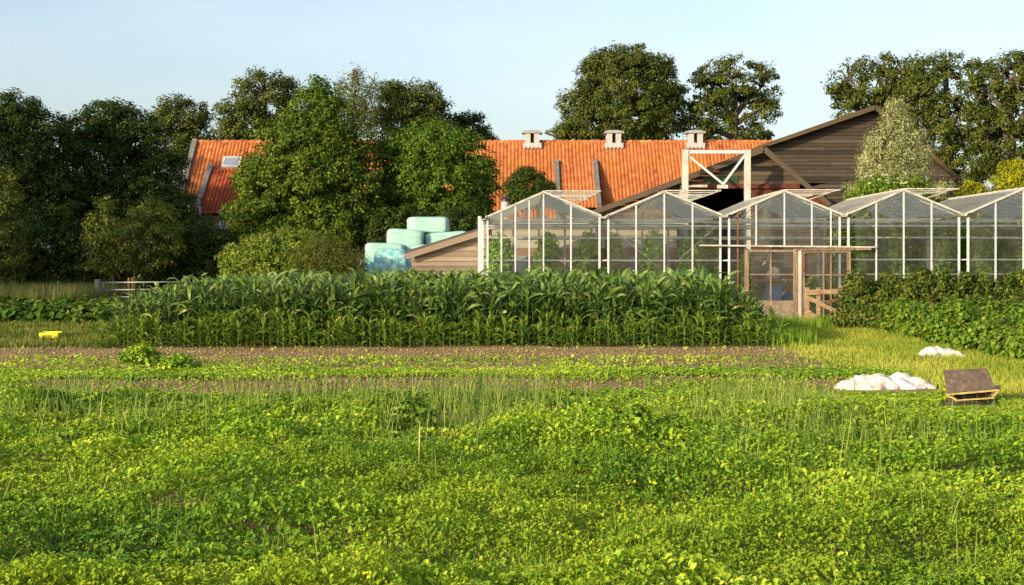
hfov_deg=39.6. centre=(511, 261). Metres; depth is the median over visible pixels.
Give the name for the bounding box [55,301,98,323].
vegetable plant
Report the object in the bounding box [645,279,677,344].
maize plant
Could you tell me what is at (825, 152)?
wooden barn
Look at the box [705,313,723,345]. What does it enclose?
young maize plant
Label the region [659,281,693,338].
maize plant
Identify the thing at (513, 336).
young maize plant
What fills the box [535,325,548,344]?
young maize plant
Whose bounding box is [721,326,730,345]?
young maize plant
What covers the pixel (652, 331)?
young maize plant
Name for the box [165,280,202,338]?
maize plant
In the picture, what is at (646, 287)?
maize plant
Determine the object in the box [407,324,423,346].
young maize plant
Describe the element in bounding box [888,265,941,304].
currant bush
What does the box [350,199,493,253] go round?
dark shrub
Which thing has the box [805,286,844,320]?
wooden hurdle
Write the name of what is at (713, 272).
maize plant
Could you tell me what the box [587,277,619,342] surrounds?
maize plant
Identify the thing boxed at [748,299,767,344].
maize plant
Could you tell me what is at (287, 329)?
young maize plant
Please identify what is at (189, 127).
oak tree
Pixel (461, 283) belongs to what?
maize plant
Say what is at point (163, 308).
maize plant
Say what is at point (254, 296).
maize plant
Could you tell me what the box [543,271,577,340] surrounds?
maize plant
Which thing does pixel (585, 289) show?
maize plant
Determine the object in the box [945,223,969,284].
cucumber vine
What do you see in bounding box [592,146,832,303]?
barn wing
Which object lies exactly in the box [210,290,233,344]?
maize plant
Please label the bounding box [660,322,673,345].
young maize plant
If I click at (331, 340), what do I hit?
young maize plant
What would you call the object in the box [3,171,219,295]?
hedge
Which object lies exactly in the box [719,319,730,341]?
young maize plant
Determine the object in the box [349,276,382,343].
maize plant
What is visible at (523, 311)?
maize plant
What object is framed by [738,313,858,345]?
rough grass
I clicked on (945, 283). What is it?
currant bush
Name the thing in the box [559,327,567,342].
young maize plant
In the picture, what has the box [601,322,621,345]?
young maize plant
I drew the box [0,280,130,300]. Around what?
long grass
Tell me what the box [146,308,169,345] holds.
young maize plant
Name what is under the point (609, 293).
maize plant
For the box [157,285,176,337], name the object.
maize plant
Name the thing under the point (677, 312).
maize plant
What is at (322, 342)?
young maize plant
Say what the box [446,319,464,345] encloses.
young maize plant
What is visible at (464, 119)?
oak tree
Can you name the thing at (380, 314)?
maize plant
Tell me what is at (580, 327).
young maize plant
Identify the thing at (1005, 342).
bean plant
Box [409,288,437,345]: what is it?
maize plant
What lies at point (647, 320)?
young maize plant
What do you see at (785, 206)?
greenhouse
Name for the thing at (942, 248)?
cucumber vine
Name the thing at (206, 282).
maize plant
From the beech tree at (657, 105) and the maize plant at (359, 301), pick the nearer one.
the maize plant at (359, 301)
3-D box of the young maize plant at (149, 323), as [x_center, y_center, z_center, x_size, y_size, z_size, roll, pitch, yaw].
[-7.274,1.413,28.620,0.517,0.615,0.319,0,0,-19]
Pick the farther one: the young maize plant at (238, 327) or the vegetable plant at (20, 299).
the vegetable plant at (20, 299)
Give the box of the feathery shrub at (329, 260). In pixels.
[280,228,372,278]
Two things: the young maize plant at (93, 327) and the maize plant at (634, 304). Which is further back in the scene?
the maize plant at (634, 304)
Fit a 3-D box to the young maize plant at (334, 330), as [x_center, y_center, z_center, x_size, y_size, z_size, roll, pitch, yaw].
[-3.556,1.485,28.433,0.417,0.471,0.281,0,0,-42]
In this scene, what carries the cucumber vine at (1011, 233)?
on the ground at (590, 350)
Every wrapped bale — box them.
[358,259,373,273]
[365,242,404,258]
[373,249,409,273]
[386,228,424,245]
[405,244,424,259]
[407,217,449,233]
[424,231,465,244]
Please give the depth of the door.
38.86 m
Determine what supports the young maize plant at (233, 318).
on the ground at (590, 350)
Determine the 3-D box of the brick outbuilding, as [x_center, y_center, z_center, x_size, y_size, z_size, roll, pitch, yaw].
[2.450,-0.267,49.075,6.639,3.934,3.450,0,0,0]
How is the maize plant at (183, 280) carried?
on the ground at (590, 350)
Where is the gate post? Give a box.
[94,279,101,299]
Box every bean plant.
[874,295,976,333]
[891,295,1004,339]
[921,300,1023,344]
[946,312,1023,351]
[979,308,1023,359]
[1015,322,1023,356]
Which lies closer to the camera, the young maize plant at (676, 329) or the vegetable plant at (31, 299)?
the young maize plant at (676, 329)
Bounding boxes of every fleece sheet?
[834,372,936,389]
[919,346,967,357]
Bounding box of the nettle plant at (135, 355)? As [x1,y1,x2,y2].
[116,340,164,367]
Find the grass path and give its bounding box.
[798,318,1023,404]
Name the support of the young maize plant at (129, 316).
on the ground at (590, 350)
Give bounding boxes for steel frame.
[682,150,750,280]
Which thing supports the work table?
on the grass path
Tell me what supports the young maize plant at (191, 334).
on the ground at (590, 350)
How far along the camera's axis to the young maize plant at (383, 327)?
28.43 m
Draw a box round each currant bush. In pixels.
[827,270,884,327]
[860,270,918,327]
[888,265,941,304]
[920,264,972,307]
[951,268,998,306]
[981,270,1023,308]
[1000,268,1023,303]
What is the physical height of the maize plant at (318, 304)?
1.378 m
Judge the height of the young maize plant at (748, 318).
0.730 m
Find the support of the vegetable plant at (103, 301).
on the ground at (590, 350)
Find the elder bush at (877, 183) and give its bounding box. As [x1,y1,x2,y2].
[841,173,936,224]
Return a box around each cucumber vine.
[841,222,873,314]
[864,222,886,281]
[879,223,894,272]
[887,227,917,278]
[907,222,925,289]
[919,224,937,267]
[927,227,957,282]
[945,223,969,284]
[961,222,977,273]
[969,222,999,281]
[984,222,1012,282]
[1003,222,1020,279]
[1009,224,1021,273]
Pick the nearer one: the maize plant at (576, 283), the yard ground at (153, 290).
the maize plant at (576, 283)
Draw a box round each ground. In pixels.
[0,334,1023,584]
[3,274,834,307]
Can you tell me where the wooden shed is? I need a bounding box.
[405,229,477,275]
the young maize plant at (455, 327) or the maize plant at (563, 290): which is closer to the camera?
the young maize plant at (455, 327)
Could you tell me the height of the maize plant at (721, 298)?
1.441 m
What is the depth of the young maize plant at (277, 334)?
28.64 m
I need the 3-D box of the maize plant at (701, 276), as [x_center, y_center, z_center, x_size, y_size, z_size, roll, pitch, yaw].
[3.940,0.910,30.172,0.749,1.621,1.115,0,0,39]
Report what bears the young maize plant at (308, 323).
on the ground at (590, 350)
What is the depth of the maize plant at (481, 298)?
29.96 m
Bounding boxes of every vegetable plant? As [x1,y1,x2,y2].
[0,294,12,302]
[0,300,13,322]
[1,302,44,323]
[2,297,32,306]
[27,296,49,301]
[28,299,60,306]
[30,301,67,322]
[48,300,82,305]
[54,295,79,304]
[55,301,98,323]
[71,295,97,302]
[80,298,108,302]
[82,299,120,322]
[88,293,117,301]
[106,294,131,313]
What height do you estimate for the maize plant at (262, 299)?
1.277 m
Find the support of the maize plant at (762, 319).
on the ground at (590, 350)
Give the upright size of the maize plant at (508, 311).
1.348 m
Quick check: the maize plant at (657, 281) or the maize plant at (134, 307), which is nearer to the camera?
the maize plant at (134, 307)
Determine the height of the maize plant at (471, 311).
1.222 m
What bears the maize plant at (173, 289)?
on the ground at (590, 350)
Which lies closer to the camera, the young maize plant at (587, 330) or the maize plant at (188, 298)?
the young maize plant at (587, 330)
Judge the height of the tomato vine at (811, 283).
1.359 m
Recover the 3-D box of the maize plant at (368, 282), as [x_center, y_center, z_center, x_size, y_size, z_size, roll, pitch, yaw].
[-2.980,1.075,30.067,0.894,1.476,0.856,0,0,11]
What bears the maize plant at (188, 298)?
on the ground at (590, 350)
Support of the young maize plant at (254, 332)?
on the ground at (590, 350)
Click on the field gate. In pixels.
(103, 282)
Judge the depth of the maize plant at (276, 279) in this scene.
30.56 m
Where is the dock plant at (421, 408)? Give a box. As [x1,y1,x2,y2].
[387,394,440,436]
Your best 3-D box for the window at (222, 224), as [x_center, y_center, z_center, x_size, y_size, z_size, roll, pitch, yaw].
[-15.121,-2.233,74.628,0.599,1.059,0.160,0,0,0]
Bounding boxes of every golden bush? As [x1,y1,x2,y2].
[954,179,993,218]
[986,157,1023,207]
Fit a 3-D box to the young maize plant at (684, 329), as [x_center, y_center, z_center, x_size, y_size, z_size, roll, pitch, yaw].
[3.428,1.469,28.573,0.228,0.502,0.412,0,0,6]
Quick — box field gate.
[102,281,179,301]
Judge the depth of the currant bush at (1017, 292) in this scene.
36.14 m
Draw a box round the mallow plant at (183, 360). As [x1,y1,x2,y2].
[156,352,202,369]
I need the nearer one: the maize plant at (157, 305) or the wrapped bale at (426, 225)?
the maize plant at (157, 305)
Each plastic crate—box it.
[765,286,781,299]
[782,292,792,299]
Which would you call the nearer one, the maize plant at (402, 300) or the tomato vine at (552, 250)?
the maize plant at (402, 300)
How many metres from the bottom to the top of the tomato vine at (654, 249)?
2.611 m
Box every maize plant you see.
[86,319,106,342]
[86,324,102,347]
[94,320,110,343]
[94,327,106,345]
[98,322,116,343]
[100,317,126,343]
[102,296,128,339]
[103,329,117,345]
[104,316,129,346]
[111,298,137,343]
[115,293,144,344]
[117,314,135,346]
[118,324,131,346]
[119,324,135,345]
[122,312,137,344]
[123,286,154,341]
[124,299,142,339]
[128,319,138,346]
[129,312,152,343]
[131,327,142,344]
[135,316,152,343]
[136,287,174,316]
[137,292,163,339]
[138,317,162,344]
[140,299,160,341]
[143,315,162,344]
[145,281,181,344]
[146,289,169,344]
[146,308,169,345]
[147,281,173,312]
[151,286,180,344]
[151,324,166,345]
[155,284,194,344]
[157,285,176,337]
[157,292,176,334]
[160,281,190,339]
[161,323,176,344]
[162,326,182,346]
[164,320,181,345]
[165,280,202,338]
[168,274,198,342]
[170,286,202,340]
[170,324,185,346]
[173,275,219,340]
[174,314,198,347]
[174,319,183,344]
[179,276,223,344]
[180,280,214,341]
[182,284,204,344]
[182,319,195,343]
[186,315,209,345]
[186,323,195,344]
[186,328,197,347]
[187,273,215,317]
[188,318,206,345]
[193,280,231,341]
[194,284,231,344]
[197,319,215,344]
[199,317,218,346]
[200,292,222,339]
[201,313,212,345]
[202,278,234,335]
[206,313,228,346]
[206,327,215,344]
[207,279,247,344]
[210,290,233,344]
[212,316,229,345]
[213,310,225,344]
[214,279,240,321]
[217,310,238,346]
[219,311,240,344]
[219,315,231,346]
[226,280,250,344]
[227,292,262,345]
[228,318,245,347]
[230,276,271,344]
[231,280,260,336]
[233,288,260,344]
[234,326,249,345]
[235,277,268,344]
[240,306,258,345]
[240,311,261,345]
[240,324,251,346]
[241,283,266,342]
[243,308,267,345]
[244,283,276,338]
[245,320,262,343]
[246,278,269,338]
[247,276,273,342]
[247,311,273,347]
[247,321,262,346]
[250,285,283,343]
[255,278,288,344]
[257,319,268,343]
[259,319,281,346]
[262,271,287,336]
[262,307,288,341]
[264,319,276,345]
[265,288,298,344]
[267,283,300,343]
[268,281,290,316]
[268,323,286,345]
[269,326,285,346]
[272,316,289,346]
[274,280,310,337]
[275,276,309,339]
[281,310,299,340]
[281,323,291,346]
[282,325,299,345]
[286,272,319,344]
[287,275,307,338]
[287,276,310,339]
[287,318,299,345]
[288,284,314,342]
[289,281,328,335]
[290,273,325,328]
[291,316,306,345]
[296,276,338,344]
[296,279,328,336]
[296,311,325,345]
[296,316,318,345]
[304,323,317,344]
[306,275,340,338]
[307,313,319,343]
[309,276,326,342]
[310,281,339,344]
[313,288,343,343]
[315,281,354,344]
[318,330,327,346]
[322,275,346,333]
[322,283,345,343]
[322,311,346,342]
[322,321,335,347]
[323,324,341,346]
[324,272,362,338]
[324,280,362,344]
[327,276,372,344]
[329,284,365,344]
[329,315,347,345]
[330,318,343,346]
[331,318,353,346]
[335,278,369,338]
[335,318,349,345]
[338,304,368,344]
[345,321,363,346]
[346,270,374,338]
[347,316,364,344]
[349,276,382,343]
[349,279,385,343]
[352,319,374,343]
[353,270,370,339]
[354,317,373,346]
[356,283,386,344]
[358,269,405,344]
[360,275,390,340]
[361,315,381,346]
[364,278,387,339]
[364,321,377,342]
[367,274,392,319]
[368,305,394,345]
[369,319,390,345]
[373,276,407,339]
[377,318,391,345]
[379,284,415,344]
[380,291,402,344]
[382,318,396,346]
[385,270,405,321]
[385,323,403,346]
[386,278,421,325]
[389,272,428,337]
[389,275,426,337]
[390,283,419,344]
[391,323,409,346]
[394,317,405,346]
[397,286,433,341]
[400,322,420,345]
[401,282,435,344]
[401,320,412,346]
[406,284,429,340]
[406,318,426,343]
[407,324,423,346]
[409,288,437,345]
[411,311,434,347]
[411,325,419,345]
[418,316,429,339]
[419,277,453,338]
[419,280,441,339]
[421,279,434,342]
[421,284,442,340]
[422,277,461,337]
[425,323,438,345]
[426,325,439,346]
[427,282,450,342]
[427,314,444,341]
[428,280,455,339]
[431,272,456,343]
[431,322,447,346]
[432,272,473,344]
[432,274,465,340]
[433,318,448,345]
[436,326,449,345]
[437,281,476,344]
[441,270,476,339]
[441,276,484,344]
[442,320,458,346]
[446,278,480,341]
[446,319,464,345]
[449,282,483,344]
[451,328,465,346]
[460,277,489,339]
[460,290,480,332]
[460,329,471,346]
[461,317,469,343]
[463,271,493,308]
[464,317,477,344]
[465,280,495,339]
[465,318,480,344]
[467,310,486,345]
[468,273,499,338]
[468,280,489,338]
[468,283,503,344]
[468,315,480,344]
[472,272,508,338]
[472,287,508,343]
[474,272,513,342]
[477,318,492,345]
[477,324,492,345]
[480,312,498,345]
[481,285,516,339]
[481,311,498,344]
[484,274,510,321]
[486,293,519,344]
[487,273,517,339]
[489,311,518,342]
[490,282,530,344]
[490,327,501,345]
[492,315,515,345]
[496,280,526,342]
[497,322,509,343]
[498,272,542,343]
[498,280,529,343]
[499,274,532,342]
[503,283,528,340]
[503,316,518,345]
[507,326,517,345]
[509,278,551,344]
[509,285,539,344]
[509,316,529,344]
[511,280,550,341]
[511,294,538,338]
[512,321,528,345]
[519,321,532,344]
[520,272,547,341]
[522,279,540,334]
[526,323,541,344]
[527,272,554,340]
[527,280,553,336]
[529,321,546,345]
[530,309,544,341]
[532,284,559,339]
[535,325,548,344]
[536,285,566,342]
[536,312,560,345]
[537,277,564,336]
[537,283,562,335]
[539,322,555,345]
[539,327,553,345]
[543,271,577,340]
[544,268,579,341]
[544,278,571,344]
[544,311,564,340]
[547,326,561,346]
[548,274,585,344]
[548,311,572,342]
[550,281,586,329]
[550,283,583,343]
[552,320,562,345]
[554,280,593,330]
[558,325,573,345]
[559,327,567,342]
[560,288,595,340]
[562,274,591,343]
[562,316,575,342]
[562,319,579,347]
[565,313,586,346]
[568,291,592,344]
[569,272,612,338]
[572,274,602,341]
[577,292,611,344]
[578,275,621,342]
[580,282,619,344]
[581,328,591,345]
[583,324,596,344]
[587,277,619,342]
[588,276,618,338]
[590,328,600,346]
[591,285,621,344]
[592,267,605,334]
[592,270,634,338]
[592,275,629,338]
[594,319,601,343]
[596,321,609,345]
[597,317,618,346]
[599,285,628,345]
[599,319,617,346]
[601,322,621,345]
[609,283,638,344]
[609,324,621,346]
[610,323,630,344]
[611,285,639,344]
[612,274,663,344]
[612,283,640,342]
[615,291,631,342]
[616,279,645,340]
[617,290,640,335]
[617,319,631,344]
[618,280,638,338]
[621,323,634,343]
[622,311,639,343]
[624,292,645,344]
[624,321,643,347]
[625,286,666,344]
[627,291,649,339]
[628,319,650,346]
[632,314,658,343]
[632,320,650,346]
[633,276,671,344]
[634,291,663,338]
[634,311,662,346]
[644,309,666,344]
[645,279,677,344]
[645,283,677,344]
[645,326,660,346]
[651,273,672,300]
[651,283,672,338]
[654,270,694,335]
[655,278,676,341]
[657,281,696,344]
[657,314,682,344]
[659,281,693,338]
[660,281,697,343]
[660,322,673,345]
[662,324,679,344]
[664,319,682,345]
[665,288,691,339]
[667,323,681,346]
[671,314,682,344]
[675,278,716,339]
[676,274,711,345]
[677,281,699,340]
[678,288,720,342]
[678,318,694,345]
[679,306,694,345]
[679,322,687,345]
[680,267,716,337]
[681,269,716,328]
[685,274,723,344]
[686,310,708,346]
[686,325,698,345]
[686,327,697,346]
[690,318,709,342]
[694,281,736,343]
[695,315,713,346]
[696,274,736,343]
[698,266,737,334]
[698,324,708,345]
[701,271,750,344]
[701,318,722,344]
[702,310,726,342]
[702,328,718,346]
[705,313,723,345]
[707,313,729,344]
[708,276,738,342]
[713,324,723,346]
[715,285,744,344]
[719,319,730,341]
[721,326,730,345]
[722,292,762,344]
[726,323,738,345]
[728,325,744,346]
[729,286,755,342]
[729,291,756,335]
[730,320,740,344]
[734,320,751,345]
[734,325,748,345]
[735,288,755,309]
[738,312,755,344]
[739,311,765,346]
[740,296,762,344]
[740,320,756,344]
[748,297,763,342]
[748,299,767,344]
[749,321,764,343]
[749,328,762,345]
[752,320,773,344]
[756,316,777,345]
[757,328,763,345]
[758,303,773,341]
[759,304,777,336]
[761,330,769,345]
[765,314,784,339]
[767,320,790,345]
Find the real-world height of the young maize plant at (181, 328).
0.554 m
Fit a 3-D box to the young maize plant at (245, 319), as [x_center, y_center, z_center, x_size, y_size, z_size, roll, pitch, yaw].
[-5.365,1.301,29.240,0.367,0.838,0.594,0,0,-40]
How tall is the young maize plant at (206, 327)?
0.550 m
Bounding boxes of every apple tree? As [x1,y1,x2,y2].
[76,193,136,292]
[95,197,188,294]
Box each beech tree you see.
[544,40,694,139]
[675,52,784,139]
[820,50,936,147]
[886,48,1006,186]
[955,48,1023,177]
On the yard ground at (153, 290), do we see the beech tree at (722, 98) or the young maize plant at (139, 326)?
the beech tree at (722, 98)
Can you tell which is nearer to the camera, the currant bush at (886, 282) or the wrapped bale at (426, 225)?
the currant bush at (886, 282)
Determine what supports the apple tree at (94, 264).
on the yard ground at (153, 290)
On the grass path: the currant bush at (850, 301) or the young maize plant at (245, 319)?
the currant bush at (850, 301)
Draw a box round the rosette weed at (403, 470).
[386,458,415,490]
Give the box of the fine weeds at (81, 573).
[0,354,1023,584]
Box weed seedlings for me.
[0,343,1023,414]
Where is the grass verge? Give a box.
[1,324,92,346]
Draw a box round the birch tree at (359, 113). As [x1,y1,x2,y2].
[331,59,383,139]
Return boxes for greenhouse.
[478,187,1023,320]
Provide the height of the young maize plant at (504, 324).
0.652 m
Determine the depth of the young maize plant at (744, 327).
28.78 m
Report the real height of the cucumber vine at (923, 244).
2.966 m
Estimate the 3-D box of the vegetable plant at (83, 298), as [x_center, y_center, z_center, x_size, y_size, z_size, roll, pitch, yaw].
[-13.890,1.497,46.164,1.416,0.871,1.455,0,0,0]
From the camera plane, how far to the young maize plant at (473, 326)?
29.20 m
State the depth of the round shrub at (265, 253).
48.09 m
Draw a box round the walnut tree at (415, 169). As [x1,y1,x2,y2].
[364,115,504,233]
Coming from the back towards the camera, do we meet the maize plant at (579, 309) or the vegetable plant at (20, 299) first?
the vegetable plant at (20, 299)
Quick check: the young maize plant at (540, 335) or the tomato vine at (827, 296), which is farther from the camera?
the tomato vine at (827, 296)
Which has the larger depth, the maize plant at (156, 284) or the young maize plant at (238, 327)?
the maize plant at (156, 284)
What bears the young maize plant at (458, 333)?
on the ground at (590, 350)
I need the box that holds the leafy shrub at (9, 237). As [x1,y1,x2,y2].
[0,167,33,286]
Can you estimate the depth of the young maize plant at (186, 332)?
29.30 m
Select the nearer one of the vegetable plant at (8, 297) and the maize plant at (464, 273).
the maize plant at (464, 273)
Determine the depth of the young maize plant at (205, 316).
29.20 m
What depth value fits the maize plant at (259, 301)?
29.49 m
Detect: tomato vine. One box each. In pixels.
[484,228,514,277]
[530,231,561,274]
[569,231,603,275]
[601,234,627,274]
[637,230,667,276]
[674,233,708,275]
[697,231,721,277]
[735,254,761,299]
[805,276,827,318]
[821,276,845,316]
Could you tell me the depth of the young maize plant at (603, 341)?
29.13 m
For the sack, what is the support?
on the work table
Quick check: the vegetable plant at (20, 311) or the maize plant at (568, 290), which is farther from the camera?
the vegetable plant at (20, 311)
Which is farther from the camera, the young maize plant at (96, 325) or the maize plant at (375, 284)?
the maize plant at (375, 284)
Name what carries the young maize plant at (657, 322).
on the ground at (590, 350)
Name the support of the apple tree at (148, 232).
on the yard ground at (153, 290)
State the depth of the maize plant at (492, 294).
29.46 m
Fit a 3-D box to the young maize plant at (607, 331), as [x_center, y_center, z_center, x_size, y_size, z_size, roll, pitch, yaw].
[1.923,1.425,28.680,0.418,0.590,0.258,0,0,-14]
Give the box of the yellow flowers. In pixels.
[359,480,655,577]
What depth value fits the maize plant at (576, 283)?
29.96 m
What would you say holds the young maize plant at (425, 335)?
on the ground at (590, 350)
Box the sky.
[0,0,1023,261]
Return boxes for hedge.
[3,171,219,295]
[823,197,1021,277]
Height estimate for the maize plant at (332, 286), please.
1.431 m
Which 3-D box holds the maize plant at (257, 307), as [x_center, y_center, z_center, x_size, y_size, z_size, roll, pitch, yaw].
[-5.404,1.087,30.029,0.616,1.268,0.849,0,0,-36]
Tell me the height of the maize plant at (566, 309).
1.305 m
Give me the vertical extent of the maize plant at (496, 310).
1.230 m
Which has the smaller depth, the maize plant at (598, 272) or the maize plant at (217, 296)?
the maize plant at (217, 296)
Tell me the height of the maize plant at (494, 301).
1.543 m
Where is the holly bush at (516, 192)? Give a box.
[498,163,562,218]
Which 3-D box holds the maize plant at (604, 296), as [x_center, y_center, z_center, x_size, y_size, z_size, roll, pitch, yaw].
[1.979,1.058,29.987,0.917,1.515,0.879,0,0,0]
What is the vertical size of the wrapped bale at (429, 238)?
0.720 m
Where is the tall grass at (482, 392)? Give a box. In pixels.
[0,346,1023,584]
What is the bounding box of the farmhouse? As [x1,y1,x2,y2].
[180,130,772,262]
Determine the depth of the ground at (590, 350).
21.17 m
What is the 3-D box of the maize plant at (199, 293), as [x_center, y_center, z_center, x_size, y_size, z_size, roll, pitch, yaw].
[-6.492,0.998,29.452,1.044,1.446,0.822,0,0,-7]
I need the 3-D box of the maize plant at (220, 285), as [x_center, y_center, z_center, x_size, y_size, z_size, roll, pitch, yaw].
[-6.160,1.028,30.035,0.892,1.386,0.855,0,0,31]
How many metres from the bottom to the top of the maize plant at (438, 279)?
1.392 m
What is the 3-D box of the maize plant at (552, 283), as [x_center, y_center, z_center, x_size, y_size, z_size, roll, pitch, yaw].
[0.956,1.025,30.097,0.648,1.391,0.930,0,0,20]
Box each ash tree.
[0,87,88,286]
[56,96,201,295]
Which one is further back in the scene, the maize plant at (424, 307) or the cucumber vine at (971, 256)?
the cucumber vine at (971, 256)
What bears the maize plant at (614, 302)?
on the ground at (590, 350)
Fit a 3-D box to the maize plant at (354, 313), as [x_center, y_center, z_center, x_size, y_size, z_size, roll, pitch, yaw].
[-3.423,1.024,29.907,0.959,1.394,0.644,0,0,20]
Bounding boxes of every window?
[218,209,228,228]
[514,256,526,273]
[629,256,640,271]
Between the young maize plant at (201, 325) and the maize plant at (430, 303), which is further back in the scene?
the maize plant at (430, 303)
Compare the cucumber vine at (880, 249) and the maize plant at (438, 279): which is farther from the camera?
the cucumber vine at (880, 249)
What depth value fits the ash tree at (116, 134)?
69.25 m
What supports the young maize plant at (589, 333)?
on the ground at (590, 350)
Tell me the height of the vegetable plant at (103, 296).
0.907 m
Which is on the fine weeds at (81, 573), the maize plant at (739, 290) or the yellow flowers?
the yellow flowers
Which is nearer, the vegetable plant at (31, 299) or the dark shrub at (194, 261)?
the vegetable plant at (31, 299)
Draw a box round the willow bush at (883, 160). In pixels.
[838,93,955,199]
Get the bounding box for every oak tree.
[146,91,217,186]
[209,65,305,139]
[365,76,456,139]
[445,109,499,139]
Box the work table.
[751,279,792,297]
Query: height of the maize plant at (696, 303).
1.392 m
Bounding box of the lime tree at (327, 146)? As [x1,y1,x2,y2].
[217,74,391,256]
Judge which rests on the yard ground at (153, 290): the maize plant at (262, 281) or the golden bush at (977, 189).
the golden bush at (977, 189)
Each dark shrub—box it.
[4,198,106,286]
[152,218,247,287]
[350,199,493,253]
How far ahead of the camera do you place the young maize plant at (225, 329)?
28.62 m
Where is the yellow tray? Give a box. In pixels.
[39,332,61,337]
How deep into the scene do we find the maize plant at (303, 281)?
29.40 m
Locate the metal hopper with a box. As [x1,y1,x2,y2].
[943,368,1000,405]
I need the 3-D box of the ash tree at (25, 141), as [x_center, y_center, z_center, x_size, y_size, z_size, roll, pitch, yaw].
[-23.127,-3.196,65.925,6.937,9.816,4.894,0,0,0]
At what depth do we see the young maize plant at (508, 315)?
29.07 m
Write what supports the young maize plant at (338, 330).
on the ground at (590, 350)
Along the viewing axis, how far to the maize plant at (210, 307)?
29.43 m
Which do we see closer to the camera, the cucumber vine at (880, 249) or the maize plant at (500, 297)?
the maize plant at (500, 297)
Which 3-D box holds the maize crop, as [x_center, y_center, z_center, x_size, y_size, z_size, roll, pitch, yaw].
[-1.510,0.963,33.394,14.287,1.724,6.626,0,0,0]
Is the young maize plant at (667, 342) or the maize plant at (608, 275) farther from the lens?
the maize plant at (608, 275)
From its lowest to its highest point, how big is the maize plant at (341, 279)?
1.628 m
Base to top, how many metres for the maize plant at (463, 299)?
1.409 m
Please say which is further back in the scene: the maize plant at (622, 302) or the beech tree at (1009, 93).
the beech tree at (1009, 93)
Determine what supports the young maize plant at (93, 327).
on the ground at (590, 350)
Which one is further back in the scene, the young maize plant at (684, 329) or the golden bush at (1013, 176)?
the golden bush at (1013, 176)
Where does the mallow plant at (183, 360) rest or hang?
on the ground at (590, 350)
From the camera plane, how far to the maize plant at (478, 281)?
29.48 m
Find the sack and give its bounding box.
[766,267,779,278]
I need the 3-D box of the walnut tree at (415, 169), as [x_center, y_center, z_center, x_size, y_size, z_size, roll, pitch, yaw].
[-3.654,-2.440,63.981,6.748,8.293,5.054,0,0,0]
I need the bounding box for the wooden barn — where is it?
[725,105,983,288]
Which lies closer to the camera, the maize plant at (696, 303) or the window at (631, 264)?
the maize plant at (696, 303)
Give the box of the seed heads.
[46,366,838,493]
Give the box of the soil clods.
[0,346,945,416]
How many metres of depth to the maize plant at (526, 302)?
30.01 m
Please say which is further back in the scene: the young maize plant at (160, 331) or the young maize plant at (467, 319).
the young maize plant at (467, 319)
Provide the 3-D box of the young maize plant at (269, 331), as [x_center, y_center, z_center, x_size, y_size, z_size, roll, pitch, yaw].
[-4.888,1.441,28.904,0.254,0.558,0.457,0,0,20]
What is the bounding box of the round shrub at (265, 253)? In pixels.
[214,225,350,277]
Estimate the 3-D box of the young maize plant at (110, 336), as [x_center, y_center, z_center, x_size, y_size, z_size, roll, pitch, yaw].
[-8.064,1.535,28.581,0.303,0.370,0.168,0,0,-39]
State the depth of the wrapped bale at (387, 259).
51.06 m
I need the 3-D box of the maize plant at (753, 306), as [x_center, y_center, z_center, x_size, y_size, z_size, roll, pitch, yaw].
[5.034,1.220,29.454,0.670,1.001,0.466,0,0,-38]
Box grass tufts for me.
[0,387,1020,584]
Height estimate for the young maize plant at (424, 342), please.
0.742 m
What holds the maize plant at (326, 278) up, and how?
on the ground at (590, 350)
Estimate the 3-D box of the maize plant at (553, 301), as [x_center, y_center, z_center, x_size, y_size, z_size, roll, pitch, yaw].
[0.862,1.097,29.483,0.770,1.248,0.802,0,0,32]
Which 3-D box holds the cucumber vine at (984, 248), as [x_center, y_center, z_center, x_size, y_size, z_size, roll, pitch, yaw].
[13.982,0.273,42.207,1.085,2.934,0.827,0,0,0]
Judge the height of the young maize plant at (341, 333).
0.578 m
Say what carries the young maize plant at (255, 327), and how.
on the ground at (590, 350)
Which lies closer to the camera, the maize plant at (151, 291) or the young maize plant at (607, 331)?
the young maize plant at (607, 331)
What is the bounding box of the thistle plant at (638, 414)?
[613,402,660,450]
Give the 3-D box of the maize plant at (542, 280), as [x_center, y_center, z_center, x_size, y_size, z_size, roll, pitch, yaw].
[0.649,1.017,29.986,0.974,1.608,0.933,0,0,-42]
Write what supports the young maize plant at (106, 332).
on the ground at (590, 350)
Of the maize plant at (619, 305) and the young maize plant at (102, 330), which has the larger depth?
the maize plant at (619, 305)
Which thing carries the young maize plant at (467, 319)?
on the ground at (590, 350)
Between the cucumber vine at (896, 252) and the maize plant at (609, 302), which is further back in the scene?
the cucumber vine at (896, 252)
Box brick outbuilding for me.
[490,196,684,273]
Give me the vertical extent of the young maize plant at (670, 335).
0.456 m
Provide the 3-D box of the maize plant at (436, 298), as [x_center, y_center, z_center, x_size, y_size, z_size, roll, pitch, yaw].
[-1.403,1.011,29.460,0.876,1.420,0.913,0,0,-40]
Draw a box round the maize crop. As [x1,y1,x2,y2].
[131,266,763,340]
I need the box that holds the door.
[802,250,850,320]
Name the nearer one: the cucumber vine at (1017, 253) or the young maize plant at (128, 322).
the young maize plant at (128, 322)
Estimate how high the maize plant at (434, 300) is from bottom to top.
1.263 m

